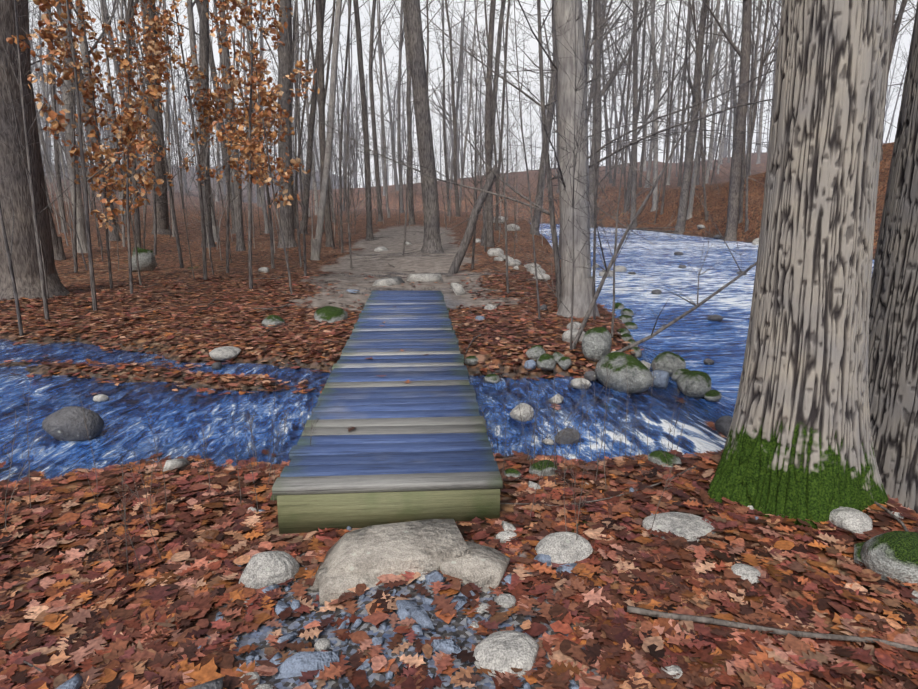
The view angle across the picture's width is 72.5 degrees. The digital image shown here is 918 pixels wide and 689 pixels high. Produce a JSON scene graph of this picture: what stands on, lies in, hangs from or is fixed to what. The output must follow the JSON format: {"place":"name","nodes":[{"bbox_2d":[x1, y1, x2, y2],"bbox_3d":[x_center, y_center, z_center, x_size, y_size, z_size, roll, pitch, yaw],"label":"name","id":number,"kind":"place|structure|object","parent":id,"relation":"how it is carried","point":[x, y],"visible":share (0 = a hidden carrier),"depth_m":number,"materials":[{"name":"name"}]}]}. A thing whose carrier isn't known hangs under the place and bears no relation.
{"place":"outdoors","nodes":[
{"label":"outdoors","id":0,"kind":"place"},
{"bbox_2d":[0,223,873,481],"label":"river water","id":1,"kind":"structure","parent":0,"point":[695,339],"depth_m":5.66,"materials":[{"name":"liquid"}]},
{"bbox_2d":[42,406,103,440],"bbox_3d":[-2.836,0.596,4.597,0.400,0.295,0.284,-1,12,-4],"label":"rock","id":2,"kind":"object","parent":1,"relation":"in","point":[66,423],"visible":0.88,"depth_m":4.50,"materials":[{"name":"stone"}]},
{"bbox_2d":[93,394,108,401],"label":"rock","id":3,"kind":"object","parent":1,"relation":"on","point":[100,398],"visible":0.94,"depth_m":5.41,"materials":[{"name":"stone"}]},
{"bbox_2d":[483,374,499,382],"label":"rock","id":4,"kind":"object","parent":1,"relation":"in","point":[491,378],"visible":0.94,"depth_m":6.17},
{"bbox_2d":[510,403,533,421],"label":"rock","id":5,"kind":"object","parent":1,"relation":"on","point":[515,414],"visible":0.92,"depth_m":5.07,"materials":[{"name":"stone"}]},
{"bbox_2d":[548,394,563,403],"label":"rock","id":6,"kind":"object","parent":1,"relation":"in","point":[559,400],"visible":0.78,"depth_m":5.52,"materials":[{"name":"stone"}]},
{"bbox_2d":[554,428,579,443],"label":"rock","id":7,"kind":"object","parent":1,"relation":"on","point":[563,438],"visible":0.71,"depth_m":4.57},
{"bbox_2d":[570,378,591,388],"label":"rock","id":8,"kind":"object","parent":1,"relation":"on","point":[575,383],"visible":0.83,"depth_m":5.96,"materials":[{"name":"stone"}]},
{"bbox_2d":[584,371,596,380],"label":"rock","id":9,"kind":"object","parent":1,"relation":"in","point":[587,375],"visible":0.77,"depth_m":6.21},
{"bbox_2d":[595,352,653,392],"bbox_3d":[1.574,0.282,5.980,0.313,0.397,0.626,-10,16,-39],"label":"rock","id":10,"kind":"object","parent":1,"relation":"in","point":[638,376],"visible":0.9,"depth_m":5.86,"materials":[{"name":"stone"}]},
{"bbox_2d":[618,315,632,322],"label":"rock","id":11,"kind":"object","parent":1,"relation":"in","point":[625,318],"visible":0.62,"depth_m":10.09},
{"bbox_2d":[621,308,633,315],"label":"rock","id":12,"kind":"object","parent":1,"relation":"in","point":[627,311],"visible":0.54,"depth_m":10.67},
{"bbox_2d":[651,370,668,388],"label":"rock","id":13,"kind":"object","parent":1,"relation":"in","point":[661,379],"visible":0.88,"depth_m":6.22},
{"bbox_2d":[651,351,685,376],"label":"rock","id":14,"kind":"object","parent":1,"relation":"in","point":[670,363],"visible":0.69,"depth_m":6.81,"materials":[{"name":"stone"}]},
{"bbox_2d":[671,369,689,381],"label":"rock","id":15,"kind":"object","parent":1,"relation":"on","point":[675,374],"visible":0.44,"depth_m":6.63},
{"bbox_2d":[677,371,710,397],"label":"rock","id":16,"kind":"object","parent":1,"relation":"in","point":[695,384],"visible":0.96,"depth_m":6.07,"materials":[{"name":"stone"}]},
{"bbox_2d":[704,390,721,401],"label":"rock","id":17,"kind":"object","parent":1,"relation":"on","point":[713,395],"visible":1,"depth_m":6.02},
{"bbox_2d":[707,314,722,320],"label":"rock","id":18,"kind":"object","parent":1,"relation":"on","point":[714,317],"visible":0.83,"depth_m":10.27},
{"bbox_2d":[715,416,731,436],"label":"rock","id":19,"kind":"object","parent":1,"relation":"in","point":[722,424],"visible":0.56,"depth_m":4.95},
{"bbox_2d":[0,142,917,688],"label":"ground","id":20,"kind":"structure","parent":0,"point":[388,232],"depth_m":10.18,"materials":[{"name":"brown plant"}]},
{"bbox_2d":[0,0,70,299],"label":"tree","id":21,"kind":"object","parent":20,"relation":"on","point":[24,259],"visible":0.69,"depth_m":9.85,"materials":[{"name":"grey plant"}]},
{"bbox_2d":[48,207,65,259],"bbox_3d":[-10.587,-10.589,10.717,7.393,18.968,5.295,-5,13,-22],"label":"tree","id":22,"kind":"object","parent":20,"relation":"on","point":[58,250],"visible":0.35,"depth_m":15.42,"materials":[{"name":"grey plant"}]},
{"bbox_2d":[61,2,87,252],"bbox_3d":[-7.485,-11.391,14.569,7.966,18.695,5.977,-5,13,-22],"label":"tree","id":23,"kind":"object","parent":20,"relation":"on","point":[81,229],"visible":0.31,"depth_m":16.25,"materials":[{"name":"grey plant"}]},
{"bbox_2d":[55,0,120,240],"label":"tree","id":24,"kind":"object","parent":20,"relation":"on","point":[112,235],"visible":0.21,"depth_m":20.11,"materials":[{"name":"grey plant"}]},
{"bbox_2d":[132,247,156,271],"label":"rock","id":25,"kind":"object","parent":20,"relation":"on","point":[147,260],"visible":0.8,"depth_m":13.74,"materials":[{"name":"stone"}]},
{"bbox_2d":[142,0,171,234],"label":"tree","id":26,"kind":"object","parent":20,"relation":"on","point":[162,213],"visible":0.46,"depth_m":23.77,"materials":[{"name":"grey plant"}]},
{"bbox_2d":[163,458,189,472],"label":"rock","id":27,"kind":"object","parent":20,"relation":"on","point":[178,464],"visible":0.8,"depth_m":3.69,"materials":[{"name":"stone"}]},
{"bbox_2d":[30,0,347,230],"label":"tree","id":28,"kind":"object","parent":20,"relation":"on","point":[82,46],"visible":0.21,"depth_m":29.92,"materials":[{"name":"grey plant"}]},
{"bbox_2d":[188,677,223,688],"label":"rock","id":29,"kind":"object","parent":20,"relation":"on","point":[216,683],"visible":1,"depth_m":1.87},
{"bbox_2d":[199,0,215,247],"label":"tree","id":30,"kind":"object","parent":20,"relation":"on","point":[203,40],"visible":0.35,"depth_m":18.74,"materials":[{"name":"grey plant"}]},
{"bbox_2d":[31,31,388,259],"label":"saplings","id":31,"kind":"object","parent":20,"relation":"on","point":[57,190],"visible":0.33,"depth_m":20.10,"materials":[{"name":"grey plant"}]},
{"bbox_2d":[34,0,395,278],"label":"saplings","id":32,"kind":"object","parent":20,"relation":"on","point":[222,200],"visible":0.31,"depth_m":13.82,"materials":[{"name":"grey plant"}]},
{"bbox_2d":[31,0,402,252],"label":"tree","id":33,"kind":"object","parent":20,"relation":"on","point":[307,182],"visible":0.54,"depth_m":25.43,"materials":[{"name":"grey plant"}]},
{"bbox_2d":[209,346,240,360],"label":"rock","id":34,"kind":"object","parent":20,"relation":"on","point":[224,353],"visible":0.94,"depth_m":6.84,"materials":[{"name":"stone"}]},
{"bbox_2d":[118,0,335,231],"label":"tree","id":35,"kind":"object","parent":20,"relation":"on","point":[330,46],"visible":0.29,"depth_m":35.53,"materials":[{"name":"grey plant"}]},
{"bbox_2d":[218,0,245,250],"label":"tree","id":36,"kind":"object","parent":20,"relation":"on","point":[240,244],"visible":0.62,"depth_m":18.01,"materials":[{"name":"grey plant"}]},
{"bbox_2d":[30,0,456,266],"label":"understory tree","id":37,"kind":"object","parent":20,"relation":"on","point":[297,216],"visible":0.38,"depth_m":14.40,"materials":[{"name":"grey plant"}]},
{"bbox_2d":[0,0,501,298],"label":"saplings","id":38,"kind":"object","parent":20,"relation":"on","point":[17,126],"visible":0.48,"depth_m":13.16,"materials":[{"name":"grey plant"}]},
{"bbox_2d":[239,551,299,590],"bbox_3d":[-0.788,0.958,2.607,0.241,0.202,0.217,-1,12,-4],"label":"rock","id":39,"kind":"object","parent":20,"relation":"on","point":[265,569],"visible":0.71,"depth_m":2.54,"materials":[{"name":"stone"}]},
{"bbox_2d":[261,315,284,326],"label":"rock","id":40,"kind":"object","parent":20,"relation":"on","point":[274,320],"visible":0.62,"depth_m":8.20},
{"bbox_2d":[32,0,516,259],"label":"tree","id":41,"kind":"object","parent":20,"relation":"on","point":[316,242],"visible":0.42,"depth_m":21.54,"materials":[{"name":"grey plant"}]},
{"bbox_2d":[47,21,504,246],"bbox_3d":[-14.378,-9.155,26.173,32.985,9.466,26.914,1,12,5],"label":"understory tree","id":42,"kind":"object","parent":20,"relation":"on","point":[276,150],"visible":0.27,"depth_m":30.14,"materials":[{"name":"grey plant"}]},
{"bbox_2d":[30,15,535,245],"bbox_3d":[-13.515,-9.299,25.220,36.305,9.961,30.399,-1,12,-4],"label":"understory tree","id":43,"kind":"object","parent":20,"relation":"on","point":[46,158],"visible":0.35,"depth_m":26.00,"materials":[{"name":"grey plant"}]},
{"bbox_2d":[31,0,538,285],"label":"saplings","id":44,"kind":"object","parent":20,"relation":"on","point":[134,235],"visible":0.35,"depth_m":18.01,"materials":[{"name":"grey plant"}]},
{"bbox_2d":[277,0,296,247],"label":"tree","id":45,"kind":"object","parent":20,"relation":"on","point":[284,212],"visible":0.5,"depth_m":18.73,"materials":[{"name":"grey plant"}]},
{"bbox_2d":[33,2,557,261],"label":"saplings","id":46,"kind":"object","parent":20,"relation":"on","point":[516,148],"visible":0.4,"depth_m":19.91,"materials":[{"name":"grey plant"}]},
{"bbox_2d":[275,651,338,678],"bbox_3d":[-0.510,1.053,2.066,0.244,0.090,0.142,-1,12,-4],"label":"rock","id":47,"kind":"object","parent":20,"relation":"on","point":[295,665],"visible":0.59,"depth_m":2.04,"materials":[{"name":"stone"}]},
{"bbox_2d":[30,1,610,269],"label":"saplings","id":48,"kind":"object","parent":20,"relation":"on","point":[66,193],"visible":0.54,"depth_m":17.89,"materials":[{"name":"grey plant"}]},
{"bbox_2d":[315,0,334,246],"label":"tree","id":49,"kind":"object","parent":20,"relation":"on","point":[321,86],"visible":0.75,"depth_m":19.43,"materials":[{"name":"grey plant"}]},
{"bbox_2d":[314,306,347,322],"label":"rock","id":50,"kind":"object","parent":20,"relation":"on","point":[330,314],"visible":0.71,"depth_m":8.30,"materials":[{"name":"stone"}]},
{"bbox_2d":[0,0,690,352],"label":"saplings","id":51,"kind":"object","parent":20,"relation":"on","point":[89,245],"visible":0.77,"depth_m":9.91,"materials":[{"name":"grey plant"}]},
{"bbox_2d":[6,0,319,231],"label":"autumn leaves","id":52,"kind":"object","parent":51,"relation":"attached to","point":[48,37],"visible":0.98,"depth_m":10.46,"materials":[{"name":"orange plant"}]},
{"bbox_2d":[0,350,699,574],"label":"dry weeds","id":53,"kind":"object","parent":20,"relation":"on","point":[286,418],"visible":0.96,"depth_m":3.29,"materials":[{"name":"brown plant"}]},
{"bbox_2d":[353,0,373,240],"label":"tree","id":54,"kind":"object","parent":20,"relation":"on","point":[369,233],"visible":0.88,"depth_m":21.64,"materials":[{"name":"grey plant"}]},
{"bbox_2d":[270,290,502,533],"bbox_3d":[-0.574,0.079,6.434,1.300,0.378,7.074,-1,12,-4],"label":"footbridge","id":55,"kind":"object","parent":20,"relation":"on","point":[418,447],"visible":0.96,"depth_m":3.57,"materials":[{"name":"blue wood"}]},
{"bbox_2d":[41,101,732,184],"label":"ridge tree","id":56,"kind":"object","parent":20,"relation":"on","point":[731,142],"visible":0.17,"depth_m":241.74,"materials":[{"name":"grey plant"}]},
{"bbox_2d":[372,277,404,285],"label":"rock","id":57,"kind":"object","parent":20,"relation":"on","point":[391,281],"visible":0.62,"depth_m":11.88,"materials":[{"name":"stone"}]},
{"bbox_2d":[41,103,770,184],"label":"ridge tree","id":58,"kind":"object","parent":20,"relation":"on","point":[459,166],"visible":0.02,"depth_m":232.43,"materials":[{"name":"brown plant"}]},
{"bbox_2d":[305,519,509,605],"bbox_3d":[-0.207,0.901,2.620,0.845,0.141,0.428,-1,12,-4],"label":"rock slab","id":59,"kind":"object","parent":20,"relation":"on","point":[368,555],"visible":0.75,"depth_m":2.55,"materials":[{"name":"stone"}]},
{"bbox_2d":[56,487,771,688],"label":"gravel stones","id":60,"kind":"object","parent":20,"relation":"on","point":[409,609],"visible":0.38,"depth_m":2.23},
{"bbox_2d":[405,0,443,253],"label":"tree","id":61,"kind":"object","parent":20,"relation":"on","point":[433,245],"visible":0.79,"depth_m":17.46,"materials":[{"name":"grey plant"}]},
{"bbox_2d":[406,273,443,281],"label":"rock","id":62,"kind":"object","parent":20,"relation":"on","point":[425,277],"visible":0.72,"depth_m":12.59,"materials":[{"name":"stone"}]},
{"bbox_2d":[329,248,526,294],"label":"tree roots on trail","id":63,"kind":"object","parent":20,"relation":"on","point":[390,276],"visible":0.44,"depth_m":13.29,"materials":[{"name":"grey plant"}]},
{"bbox_2d":[82,0,779,245],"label":"tree","id":64,"kind":"object","parent":20,"relation":"on","point":[410,189],"visible":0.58,"depth_m":31.40,"materials":[{"name":"grey plant"}]},
{"bbox_2d":[425,570,444,584],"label":"rock","id":65,"kind":"object","parent":20,"relation":"on","point":[434,576],"visible":0.74,"depth_m":2.48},
{"bbox_2d":[450,283,464,294],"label":"rock","id":66,"kind":"object","parent":20,"relation":"on","point":[457,289],"visible":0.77,"depth_m":10.83,"materials":[{"name":"stone"}]},
{"bbox_2d":[9,230,917,677],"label":"fallen sticks","id":67,"kind":"object","parent":20,"relation":"on","point":[743,626],"visible":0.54,"depth_m":2.18,"materials":[{"name":"wood"}]},
{"bbox_2d":[31,0,905,205],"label":"tree","id":68,"kind":"object","parent":20,"relation":"on","point":[763,93],"visible":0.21,"depth_m":70.64,"materials":[{"name":"grey plant"}]},
{"bbox_2d":[29,0,908,210],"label":"tree","id":69,"kind":"object","parent":20,"relation":"on","point":[725,150],"visible":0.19,"depth_m":81.57,"materials":[{"name":"grey plant"}]},
{"bbox_2d":[37,84,900,183],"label":"ridge tree","id":70,"kind":"object","parent":20,"relation":"on","point":[496,143],"visible":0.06,"depth_m":213.96,"materials":[{"name":"grey plant"}]},
{"bbox_2d":[29,0,912,212],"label":"tree","id":71,"kind":"object","parent":20,"relation":"on","point":[460,77],"visible":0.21,"depth_m":84.63,"materials":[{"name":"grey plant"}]},
{"bbox_2d":[464,356,477,365],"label":"rock","id":72,"kind":"object","parent":20,"relation":"on","point":[470,360],"visible":0.96,"depth_m":6.52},
{"bbox_2d":[448,166,499,273],"bbox_3d":[0.299,-2.642,13.716,1.175,2.464,0.210,1,12,3],"label":"trunk","id":73,"kind":"object","parent":20,"relation":"on","point":[459,257],"visible":0.81,"depth_m":13.67,"materials":[{"name":"grey plant"}]},
{"bbox_2d":[83,0,896,247],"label":"tree","id":74,"kind":"object","parent":20,"relation":"on","point":[134,184],"visible":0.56,"depth_m":36.79,"materials":[{"name":"grey plant"}]},
{"bbox_2d":[485,0,495,246],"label":"tree","id":75,"kind":"object","parent":20,"relation":"on","point":[490,238],"visible":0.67,"depth_m":20.11,"materials":[{"name":"grey plant"}]},
{"bbox_2d":[473,630,538,677],"bbox_3d":[0.159,1.035,2.087,0.232,0.114,0.192,-1,12,-4],"label":"rock","id":76,"kind":"object","parent":20,"relation":"on","point":[502,651],"visible":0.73,"depth_m":2.04,"materials":[{"name":"stone"}]},
{"bbox_2d":[501,521,515,530],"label":"rock","id":77,"kind":"object","parent":20,"relation":"on","point":[506,526],"visible":0.37,"depth_m":2.88,"materials":[{"name":"stone"}]},
{"bbox_2d":[504,468,520,479],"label":"rock","id":78,"kind":"object","parent":20,"relation":"on","point":[509,472],"visible":0.6,"depth_m":3.50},
{"bbox_2d":[524,360,536,370],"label":"rock","id":79,"kind":"object","parent":20,"relation":"on","point":[532,364],"visible":0.96,"depth_m":6.37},
{"bbox_2d":[525,345,545,360],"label":"rock","id":80,"kind":"object","parent":20,"relation":"on","point":[534,352],"visible":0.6,"depth_m":6.51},
{"bbox_2d":[534,554,550,565],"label":"rock","id":81,"kind":"object","parent":20,"relation":"on","point":[543,558],"visible":0.53,"depth_m":2.65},
{"bbox_2d":[529,44,556,235],"bbox_3d":[4.471,-14.720,23.336,7.170,21.289,3.968,11,17,42],"label":"tree","id":82,"kind":"object","parent":20,"relation":"on","point":[536,222],"visible":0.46,"depth_m":25.16,"materials":[{"name":"grey plant"}]},
{"bbox_2d":[529,460,559,475],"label":"rock","id":83,"kind":"object","parent":20,"relation":"on","point":[536,469],"visible":0.71,"depth_m":3.52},
{"bbox_2d":[536,353,555,370],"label":"rock","id":84,"kind":"object","parent":20,"relation":"on","point":[545,361],"visible":0.96,"depth_m":6.39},
{"bbox_2d":[535,532,592,567],"bbox_3d":[0.458,0.906,2.718,0.251,0.166,0.211,-1,12,-4],"label":"rock","id":85,"kind":"object","parent":20,"relation":"on","point":[562,547],"visible":0.69,"depth_m":2.68,"materials":[{"name":"stone"}]},
{"bbox_2d":[558,356,571,369],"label":"rock","id":86,"kind":"object","parent":20,"relation":"on","point":[564,362],"visible":1,"depth_m":6.42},
{"bbox_2d":[562,329,584,341],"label":"rock","id":87,"kind":"object","parent":20,"relation":"on","point":[566,336],"visible":0.5,"depth_m":7.16,"materials":[{"name":"stone"}]},
{"bbox_2d":[231,0,917,307],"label":"understory tree","id":88,"kind":"object","parent":20,"relation":"on","point":[550,178],"visible":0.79,"depth_m":8.85,"materials":[{"name":"grey plant"}]},
{"bbox_2d":[552,0,599,318],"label":"tree","id":89,"kind":"object","parent":20,"relation":"on","point":[583,277],"visible":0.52,"depth_m":8.35,"materials":[{"name":"grey plant"}]},
{"bbox_2d":[239,466,917,688],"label":"pale pebbles","id":90,"kind":"object","parent":20,"relation":"on","point":[507,601],"visible":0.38,"depth_m":2.27,"materials":[{"name":"stone"}]},
{"bbox_2d":[582,327,611,361],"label":"rock","id":91,"kind":"object","parent":20,"relation":"on","point":[598,340],"visible":1,"depth_m":6.42,"materials":[{"name":"stone"}]},
{"bbox_2d":[588,0,649,227],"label":"tree","id":92,"kind":"object","parent":20,"relation":"on","point":[599,123],"visible":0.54,"depth_m":45.43,"materials":[{"name":"grey plant"}]},
{"bbox_2d":[623,322,637,329],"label":"rock","id":93,"kind":"object","parent":20,"relation":"on","point":[632,325],"visible":0.6,"depth_m":9.58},
{"bbox_2d":[630,347,640,357],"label":"rock","id":94,"kind":"object","parent":20,"relation":"on","point":[637,351],"visible":0.65,"depth_m":7.66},
{"bbox_2d":[594,0,683,227],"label":"tree","id":95,"kind":"object","parent":20,"relation":"on","point":[634,154],"visible":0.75,"depth_m":41.83,"materials":[{"name":"grey plant"}]},
{"bbox_2d":[647,450,681,466],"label":"rock","id":96,"kind":"object","parent":20,"relation":"on","point":[657,457],"visible":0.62,"depth_m":3.46,"materials":[{"name":"stone"}]},
{"bbox_2d":[642,512,715,541],"bbox_3d":[0.993,0.828,2.822,0.323,0.088,0.254,-1,12,-4],"label":"rock","id":97,"kind":"object","parent":20,"relation":"on","point":[691,527],"visible":0.67,"depth_m":2.79,"materials":[{"name":"stone"}]},
{"bbox_2d":[661,0,721,233],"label":"tree","id":98,"kind":"object","parent":20,"relation":"on","point":[683,205],"visible":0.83,"depth_m":36.20,"materials":[{"name":"grey plant"}]},
{"bbox_2d":[568,100,872,351],"bbox_3d":[2.773,-1.216,6.705,3.611,2.658,1.858,-1,12,-4],"label":"tree limb","id":99,"kind":"object","parent":20,"relation":"on","point":[629,228],"visible":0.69,"depth_m":6.62,"materials":[{"name":"grey plant"}]},
{"bbox_2d":[692,0,751,240],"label":"tree","id":100,"kind":"object","parent":20,"relation":"on","point":[744,53],"visible":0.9,"depth_m":29.22,"materials":[{"name":"grey plant"}]},
{"bbox_2d":[531,0,914,231],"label":"hill tree","id":101,"kind":"object","parent":20,"relation":"on","point":[894,39],"visible":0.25,"depth_m":42.88,"materials":[{"name":"grey plant"}]},
{"bbox_2d":[537,0,915,223],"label":"hill tree","id":102,"kind":"object","parent":20,"relation":"on","point":[743,171],"visible":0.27,"depth_m":48.18,"materials":[{"name":"grey plant"}]},
{"bbox_2d":[549,0,909,219],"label":"hill tree","id":103,"kind":"object","parent":20,"relation":"on","point":[695,166],"visible":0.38,"depth_m":43.66,"materials":[{"name":"grey plant"}]},
{"bbox_2d":[731,564,760,583],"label":"rock","id":104,"kind":"object","parent":20,"relation":"on","point":[746,571],"visible":0.65,"depth_m":2.43,"materials":[{"name":"stone"}]},
{"bbox_2d":[707,0,893,528],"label":"oak tree","id":105,"kind":"object","parent":20,"relation":"on","point":[799,443],"visible":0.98,"depth_m":2.76,"materials":[{"name":"grey plant"}]},
{"bbox_2d":[829,507,872,535],"bbox_3d":[1.711,0.778,2.732,0.171,0.112,0.222,-1,12,-4],"label":"rock","id":106,"kind":"object","parent":20,"relation":"on","point":[852,520],"visible":0.77,"depth_m":2.69,"materials":[{"name":"stone"}]},
{"bbox_2d":[853,542,864,565],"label":"rock","id":107,"kind":"object","parent":20,"relation":"on","point":[857,551],"visible":0.29,"depth_m":2.50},
{"bbox_2d":[860,531,917,587],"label":"rock","id":108,"kind":"object","parent":20,"relation":"on","point":[892,554],"visible":0.77,"depth_m":2.35,"materials":[{"name":"stone"}]},
{"bbox_2d":[868,2,917,512],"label":"oak tree","id":109,"kind":"object","parent":20,"relation":"on","point":[893,362],"visible":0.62,"depth_m":3.40,"materials":[{"name":"grey plant"}]},
{"bbox_2d":[29,0,916,187],"label":"sky","id":110,"kind":"structure","parent":0,"point":[364,16],"materials":[{"name":"white"}]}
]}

